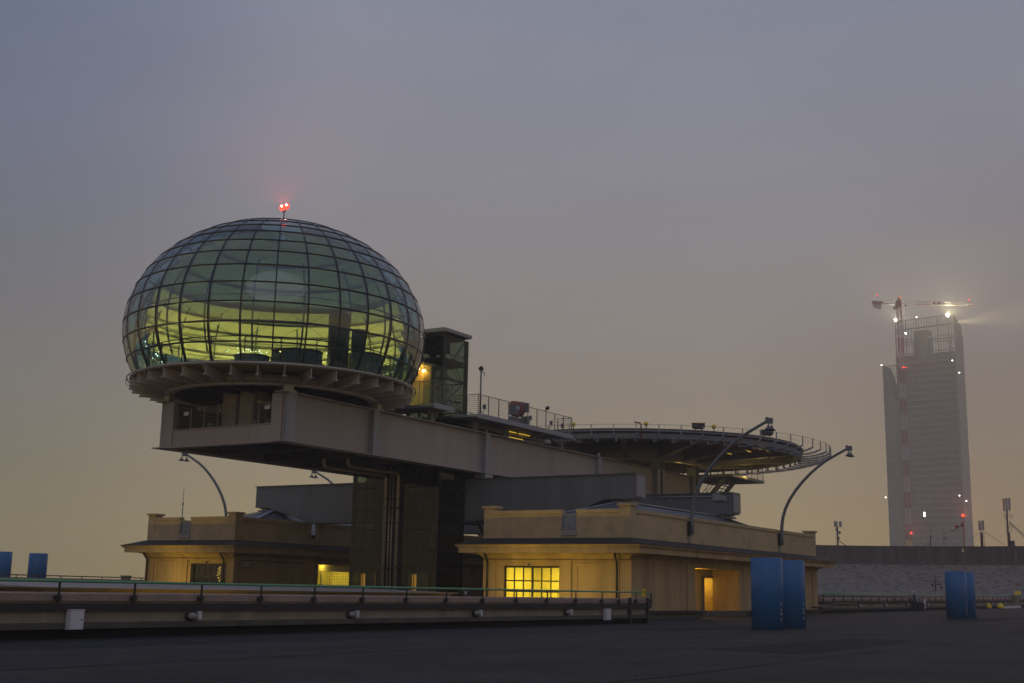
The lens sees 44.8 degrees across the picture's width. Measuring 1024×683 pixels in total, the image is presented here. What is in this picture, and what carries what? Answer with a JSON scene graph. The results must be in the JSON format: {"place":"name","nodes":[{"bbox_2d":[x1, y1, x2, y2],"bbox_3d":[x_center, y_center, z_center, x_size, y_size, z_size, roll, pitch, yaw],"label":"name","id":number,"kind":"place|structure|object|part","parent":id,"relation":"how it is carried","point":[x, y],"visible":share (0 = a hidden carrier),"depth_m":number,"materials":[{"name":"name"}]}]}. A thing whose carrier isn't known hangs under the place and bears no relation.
{"place":"outdoors","nodes":[
{"label":"outdoors","id":0,"kind":"place"},
{"bbox_2d":[120,575,131,579],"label":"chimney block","id":1,"kind":"structure","parent":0,"point":[125,578],"depth_m":91.81,"materials":[{"name":"grey concrete"}]},
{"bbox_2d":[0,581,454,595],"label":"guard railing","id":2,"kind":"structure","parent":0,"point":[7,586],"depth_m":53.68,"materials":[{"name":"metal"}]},
{"bbox_2d":[459,590,469,596],"bbox_3d":[-1.757,9.329,45.965,0.075,0.260,0.660,-6,-13,31],"label":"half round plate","id":3,"kind":"object","parent":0,"point":[463,593],"visible":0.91,"depth_m":45.92,"materials":[{"name":"black metal"}]},
{"bbox_2d":[0,608,1023,682],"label":"roof track","id":4,"kind":"structure","parent":0,"point":[940,662],"depth_m":25.50,"materials":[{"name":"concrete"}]},
{"bbox_2d":[0,551,12,576],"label":"blue cylinder","id":5,"kind":"object","parent":4,"relation":"on","point":[5,562],"visible":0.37,"depth_m":89.45,"materials":[{"name":"paint"}]},
{"bbox_2d":[27,553,47,577],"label":"blue cylinder","id":6,"kind":"object","parent":4,"relation":"on","point":[37,563],"visible":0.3,"depth_m":90.23,"materials":[{"name":"paint"}]},
{"bbox_2d":[0,577,143,580],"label":"parapet wall","id":7,"kind":"structure","parent":4,"relation":"on","point":[69,579],"depth_m":84.03,"materials":[{"name":"concrete"}]},
{"bbox_2d":[0,574,144,579],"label":"guard railing","id":8,"kind":"object","parent":7,"relation":"on","point":[70,576],"visible":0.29,"depth_m":84.43,"materials":[{"name":"green metal"}]},
{"bbox_2d":[121,509,483,596],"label":"pavilion","id":9,"kind":"structure","parent":4,"relation":"on","point":[215,549],"depth_m":83.27,"materials":[{"name":"paint"}]},
{"bbox_2d":[178,453,227,515],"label":"street lamp","id":10,"kind":"object","parent":9,"relation":"attached to","point":[210,476],"visible":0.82,"depth_m":92.43,"materials":[{"name":"grey metal"}]},
{"bbox_2d":[192,563,225,582],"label":"window","id":11,"kind":"structure","parent":9,"relation":"in","point":[202,572],"depth_m":81.02,"materials":[{"name":"grey glass"}]},
{"bbox_2d":[309,471,332,483],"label":"street lamp","id":12,"kind":"object","parent":9,"relation":"attached to","point":[321,475],"visible":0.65,"depth_m":106.25,"materials":[{"name":"grey metal"}]},
{"bbox_2d":[0,591,650,639],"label":"parapet wall","id":13,"kind":"structure","parent":4,"relation":"on","point":[31,615],"depth_m":37.02,"materials":[{"name":"concrete"}]},
{"bbox_2d":[65,609,84,629],"bbox_3d":[-10.841,6.900,30.816,0.185,0.490,0.440,-6,-13,31],"label":"electric cabinet","id":14,"kind":"object","parent":13,"relation":"attached to","point":[74,619],"visible":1,"depth_m":30.72,"materials":[{"name":"grey metal"}]},
{"bbox_3d":[-10.784,6.904,30.779,0.020,0.446,0.396,-6,-13,31],"label":"door","id":15,"kind":"part","parent":14,"relation":"part of","materials":[{"name":"white metal"}]},
{"bbox_2d":[185,611,201,620],"bbox_3d":[-8.759,7.557,34.180,0.180,0.259,0.500,-6,-13,31],"label":"bulkhead lamp","id":16,"kind":"object","parent":13,"relation":"on","point":[190,615],"visible":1,"depth_m":34.09,"materials":[{"name":"white metal"}]},
{"bbox_2d":[0,578,652,604],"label":"guard railing","id":17,"kind":"object","parent":13,"relation":"attached to","point":[58,597],"visible":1,"depth_m":37.43,"materials":[{"name":"black metal"}]},
{"bbox_2d":[642,589,645,596],"bbox_3d":[6.120,11.663,57.616,0.018,0.360,0.437,-6,-13,31],"label":"warning sign","id":18,"kind":"object","parent":17,"relation":"attached to","point":[643,592],"visible":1,"depth_m":57.62,"materials":[{"name":"yellow paint"}]},
{"bbox_2d":[346,610,359,618],"bbox_3d":[-5.104,8.779,39.928,0.180,0.259,0.500,-6,-13,31],"label":"bulkhead lamp","id":19,"kind":"object","parent":13,"relation":"on","point":[350,614],"visible":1,"depth_m":39.84,"materials":[{"name":"white metal"}]},
{"bbox_2d":[472,610,482,616],"bbox_3d":[-1.265,10.063,45.967,0.180,0.259,0.500,-6,-13,31],"label":"bulkhead lamp","id":20,"kind":"object","parent":13,"relation":"on","point":[475,613],"visible":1,"depth_m":45.86,"materials":[{"name":"white metal"}]},
{"bbox_2d":[564,609,572,615],"bbox_3d":[2.362,11.276,51.673,0.180,0.259,0.500,-6,-13,31],"label":"bulkhead lamp","id":21,"kind":"object","parent":13,"relation":"on","point":[567,612],"visible":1,"depth_m":51.59,"materials":[{"name":"white metal"}]},
{"bbox_2d":[603,609,610,619],"bbox_3d":[4.183,11.965,54.450,0.175,0.490,0.480,-6,-13,31],"label":"electric cabinet","id":22,"kind":"object","parent":13,"relation":"attached to","point":[606,614],"visible":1,"depth_m":54.30,"materials":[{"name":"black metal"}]},
{"bbox_3d":[4.236,11.970,54.416,0.020,0.446,0.436,-6,-13,31],"label":"door","id":23,"kind":"part","parent":22,"relation":"part of","materials":[{"name":"white metal"}]},
{"bbox_2d":[322,459,387,588],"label":"riser pipe","id":24,"kind":"object","parent":4,"relation":"on","point":[325,466],"visible":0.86,"depth_m":78.33,"materials":[{"name":"black metal"}]},
{"bbox_2d":[349,473,388,588],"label":"lift shaft","id":25,"kind":"object","parent":4,"relation":"on","point":[371,578],"visible":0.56,"depth_m":80.81,"materials":[{"name":"metal"}]},
{"bbox_2d":[357,572,374,588],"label":"lift door","id":26,"kind":"structure","parent":25,"relation":"in","point":[367,578],"depth_m":79.28,"materials":[{"name":"metal"}]},
{"bbox_2d":[347,458,399,589],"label":"riser pipe","id":27,"kind":"object","parent":4,"relation":"on","point":[349,465],"visible":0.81,"depth_m":77.92,"materials":[{"name":"black metal"}]},
{"bbox_2d":[386,466,391,588],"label":"riser pipe","id":28,"kind":"object","parent":4,"relation":"on","point":[388,527],"visible":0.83,"depth_m":78.60,"materials":[{"name":"black metal"}]},
{"bbox_2d":[389,466,394,585],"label":"riser pipe","id":29,"kind":"object","parent":4,"relation":"on","point":[391,527],"visible":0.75,"depth_m":78.47,"materials":[{"name":"black metal"}]},
{"bbox_2d":[385,473,425,589],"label":"shaft infill","id":30,"kind":"object","parent":4,"relation":"on","point":[419,522],"visible":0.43,"depth_m":79.14,"materials":[{"name":"black metal"}]},
{"bbox_2d":[380,327,471,595],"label":"lift shaft","id":31,"kind":"object","parent":4,"relation":"on","point":[439,340],"visible":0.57,"depth_m":79.33,"materials":[{"name":"metal"}]},
{"bbox_2d":[408,573,426,590],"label":"lift door","id":32,"kind":"structure","parent":31,"relation":"in","point":[418,579],"depth_m":77.14,"materials":[{"name":"metal"}]},
{"bbox_2d":[0,610,945,649],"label":"gutter strip","id":33,"kind":"object","parent":4,"relation":"on","point":[262,637],"visible":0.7,"depth_m":38.25,"materials":[{"name":"concrete"}]},
{"bbox_2d":[454,501,836,616],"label":"pavilion","id":34,"kind":"structure","parent":4,"relation":"on","point":[622,546],"depth_m":68.95,"materials":[{"name":"paint"}]},
{"bbox_2d":[255,473,645,523],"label":"transverse beam","id":35,"kind":"structure","parent":34,"relation":"on","point":[323,503],"depth_m":79.46,"materials":[{"name":"grey metal"}]},
{"bbox_2d":[151,390,700,493],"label":"steel bridge","id":36,"kind":"structure","parent":35,"relation":"on","point":[287,428],"depth_m":72.37,"materials":[{"name":"grey metal"}]},
{"bbox_2d":[122,218,424,410],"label":"glass dome","id":37,"kind":"structure","parent":36,"relation":"on","point":[213,308],"depth_m":71.37,"materials":[{"name":"glass"}]},
{"bbox_2d":[234,353,269,360],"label":"round counter","id":38,"kind":"object","parent":37,"relation":"on","point":[254,356],"visible":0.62,"depth_m":65.42,"materials":[{"name":"black metal"}]},
{"bbox_2d":[280,203,288,227],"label":"beacon","id":39,"kind":"object","parent":37,"relation":"on","point":[285,207],"visible":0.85,"depth_m":73.00,"materials":[{"name":"red metal"}]},
{"bbox_2d":[273,347,322,364],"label":"round counter","id":40,"kind":"object","parent":37,"relation":"on","point":[294,352],"visible":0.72,"depth_m":65.24,"materials":[{"name":"black metal"}]},
{"bbox_2d":[382,362,454,421],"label":"balcony","id":41,"kind":"structure","parent":36,"relation":"on","point":[422,401],"depth_m":76.93,"materials":[{"name":"metal"}]},
{"bbox_2d":[420,394,575,448],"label":"walkway","id":42,"kind":"structure","parent":36,"relation":"on","point":[492,424],"depth_m":82.94,"materials":[{"name":"metal"}]},
{"bbox_2d":[479,366,484,412],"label":"camera mast","id":43,"kind":"object","parent":42,"relation":"on","point":[481,369],"visible":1,"depth_m":79.07,"materials":[{"name":"metal"}]},
{"bbox_2d":[524,424,830,477],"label":"landing pad","id":44,"kind":"object","parent":36,"relation":"on","point":[690,452],"visible":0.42,"depth_m":102.06,"materials":[{"name":"metal"}]},
{"bbox_2d":[634,421,641,436],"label":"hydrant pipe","id":45,"kind":"object","parent":44,"relation":"attached to","point":[640,428],"visible":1,"depth_m":93.98,"materials":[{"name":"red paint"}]},
{"bbox_2d":[691,422,704,431],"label":"flood box","id":46,"kind":"object","parent":44,"relation":"on","point":[695,426],"visible":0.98,"depth_m":94.38,"materials":[{"name":"metal"}]},
{"bbox_2d":[699,466,764,492],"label":"access stair","id":47,"kind":"object","parent":44,"relation":"attached to","point":[717,480],"visible":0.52,"depth_m":111.10,"materials":[{"name":"metal"}]},
{"bbox_2d":[761,429,772,435],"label":"flood box","id":48,"kind":"object","parent":44,"relation":"on","point":[765,433],"visible":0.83,"depth_m":97.46,"materials":[{"name":"metal"}]},
{"bbox_2d":[455,519,483,536],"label":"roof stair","id":49,"kind":"object","parent":35,"relation":"attached to","point":[479,524],"visible":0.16,"depth_m":78.24,"materials":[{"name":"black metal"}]},
{"bbox_2d":[504,566,558,596],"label":"window","id":50,"kind":"structure","parent":34,"relation":"in","point":[532,580],"depth_m":68.13,"materials":[{"name":"yellow glass"}]},
{"bbox_2d":[431,492,740,534],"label":"transverse beam","id":51,"kind":"structure","parent":34,"relation":"on","point":[726,505],"depth_m":87.99,"materials":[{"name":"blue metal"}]},
{"bbox_2d":[700,575,713,610],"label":"door","id":52,"kind":"structure","parent":34,"relation":"in","point":[706,585],"depth_m":78.61,"materials":[{"name":"orange wood"}]},
{"bbox_2d":[687,417,775,541],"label":"street lamp","id":53,"kind":"object","parent":34,"relation":"attached to","point":[690,523],"visible":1,"depth_m":71.34,"materials":[{"name":"grey metal"}]},
{"bbox_2d":[778,445,854,551],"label":"street lamp","id":54,"kind":"object","parent":34,"relation":"attached to","point":[781,534],"visible":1,"depth_m":83.70,"materials":[{"name":"grey metal"}]},
{"bbox_2d":[811,603,855,607],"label":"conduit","id":55,"kind":"object","parent":34,"relation":"attached to","point":[835,604],"visible":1,"depth_m":92.25,"materials":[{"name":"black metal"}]},
{"bbox_2d":[649,610,706,618],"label":"bench","id":56,"kind":"object","parent":4,"relation":"on","point":[676,614],"visible":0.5,"depth_m":68.12,"materials":[{"name":"grey concrete"}]},
{"bbox_2d":[523,629,925,659],"bbox_3d":[9.737,9.822,41.078,0.127,0.021,38.018,-6,-13,30],"label":"tar seam","id":57,"kind":"object","parent":4,"relation":"on","point":[699,646],"visible":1,"depth_m":32.25,"materials":[{"name":"asphalt"}]},
{"bbox_2d":[750,558,783,630],"bbox_3d":[10.501,10.385,51.109,1.330,2.900,1.330,-6,-13,31],"label":"blue cylinder","id":58,"kind":"object","parent":4,"relation":"on","point":[767,609],"visible":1,"depth_m":50.61,"materials":[{"name":"paint"}]},
{"bbox_2d":[782,560,806,628],"bbox_3d":[12.130,11.030,54.174,1.330,2.900,1.330,-6,-13,31],"label":"blue cylinder","id":59,"kind":"object","parent":4,"relation":"on","point":[794,603],"visible":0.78,"depth_m":53.61,"materials":[{"name":"paint"}]},
{"bbox_2d":[708,638,919,653],"bbox_3d":[9.257,8.878,36.341,2.723,0.001,13.465,-6,-13,31],"label":"asphalt patch","id":60,"kind":"object","parent":4,"relation":"on","point":[815,646],"visible":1,"depth_m":35.16,"materials":[{"name":"grey asphalt"}]},
{"bbox_2d":[608,634,1020,682],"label":"tar seam","id":61,"kind":"object","parent":4,"relation":"on","point":[782,662],"visible":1,"depth_m":25.14,"materials":[{"name":"asphalt"}]},
{"bbox_2d":[806,609,823,613],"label":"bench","id":62,"kind":"object","parent":4,"relation":"on","point":[813,611],"visible":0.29,"depth_m":87.25,"materials":[{"name":"grey concrete"}]},
{"bbox_2d":[897,591,925,608],"bbox_3d":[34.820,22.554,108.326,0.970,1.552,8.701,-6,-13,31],"label":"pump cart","id":63,"kind":"object","parent":4,"relation":"on","point":[918,603],"visible":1,"depth_m":110.11,"materials":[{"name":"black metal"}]},
{"bbox_2d":[816,564,1023,597],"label":"banked track","id":64,"kind":"structure","parent":4,"relation":"on","point":[918,579],"depth_m":220.36,"materials":[{"name":"concrete"}]},
{"bbox_2d":[816,545,1023,564],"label":"bank parapet","id":65,"kind":"structure","parent":64,"relation":"on","point":[943,555],"depth_m":226.83,"materials":[{"name":"concrete"}]},
{"bbox_2d":[834,521,844,544],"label":"cell mast","id":66,"kind":"object","parent":65,"relation":"on","point":[836,529],"visible":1,"depth_m":232.37,"materials":[{"name":"metal"}]},
{"bbox_2d":[951,514,965,545],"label":"windsock","id":67,"kind":"object","parent":65,"relation":"on","point":[956,526],"visible":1,"depth_m":226.20,"materials":[{"name":"black metal"}]},
{"bbox_2d":[971,520,1002,545],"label":"cell mast","id":68,"kind":"object","parent":65,"relation":"on","point":[980,524],"visible":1,"depth_m":224.78,"materials":[{"name":"metal"}]},
{"bbox_2d":[1002,498,1023,545],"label":"cell mast","id":69,"kind":"object","parent":65,"relation":"on","point":[1008,507],"visible":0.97,"depth_m":223.55,"materials":[{"name":"metal"}]},
{"bbox_2d":[931,576,941,590],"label":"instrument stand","id":70,"kind":"object","parent":64,"relation":"on","point":[932,585],"visible":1,"depth_m":190.72,"materials":[{"name":"metal"}]},
{"bbox_2d":[818,594,1023,613],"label":"parapet wall","id":71,"kind":"structure","parent":4,"relation":"on","point":[874,604],"depth_m":107.87,"materials":[{"name":"concrete"}]},
{"bbox_2d":[822,592,1022,601],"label":"guard railing","id":72,"kind":"object","parent":71,"relation":"attached to","point":[829,593],"visible":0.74,"depth_m":115.19,"materials":[{"name":"black metal"}]},
{"bbox_2d":[944,571,967,618],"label":"blue cylinder","id":73,"kind":"object","parent":4,"relation":"on","point":[956,595],"visible":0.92,"depth_m":79.48,"materials":[{"name":"paint"}]},
{"bbox_2d":[966,572,976,617],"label":"blue cylinder","id":74,"kind":"object","parent":4,"relation":"on","point":[970,583],"visible":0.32,"depth_m":82.91,"materials":[{"name":"paint"}]},
{"bbox_2d":[997,603,1003,608],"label":"yellow dome","id":75,"kind":"structure","parent":4,"relation":"on","point":[1000,605],"depth_m":136.65,"materials":[{"name":"paint"}]},
{"bbox_2d":[1004,606,1020,607],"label":"white kerb","id":76,"kind":"structure","parent":4,"relation":"on","point":[1012,606],"depth_m":143.96,"materials":[{"name":"white concrete"}]},
{"bbox_2d":[1009,595,1020,605],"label":"stone post","id":77,"kind":"object","parent":4,"relation":"on","point":[1015,600],"visible":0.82,"depth_m":149.09,"materials":[{"name":"beige stone"}]},
{"bbox_2d":[1014,583,1020,594],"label":"warning sign","id":78,"kind":"object","parent":77,"relation":"on","point":[1017,589],"visible":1,"depth_m":149.40,"materials":[{"name":"white paint"}]},
{"bbox_2d":[0,0,1023,579],"label":"sky","id":79,"kind":"structure","parent":0,"point":[673,214],"materials":[{"name":"grey"}]},
{"bbox_2d":[509,401,529,424],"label":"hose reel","id":80,"kind":"object","parent":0,"point":[515,412],"visible":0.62,"depth_m":86.56,"materials":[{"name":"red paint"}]},
{"bbox_2d":[883,314,973,545],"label":"tower","id":81,"kind":"structure","parent":0,"point":[938,445],"depth_m":755.21,"materials":[{"name":"grey concrete"}]},
{"bbox_3d":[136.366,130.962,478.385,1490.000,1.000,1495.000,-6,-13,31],"label":"city ground","id":82,"kind":"structure","parent":0,"visible":0},
{"bbox_2d":[872,297,972,545],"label":"tower crane","id":83,"kind":"object","parent":82,"relation":"on","point":[878,304],"visible":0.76,"depth_m":716.23,"materials":[{"name":"yellow paint"}]}
]}

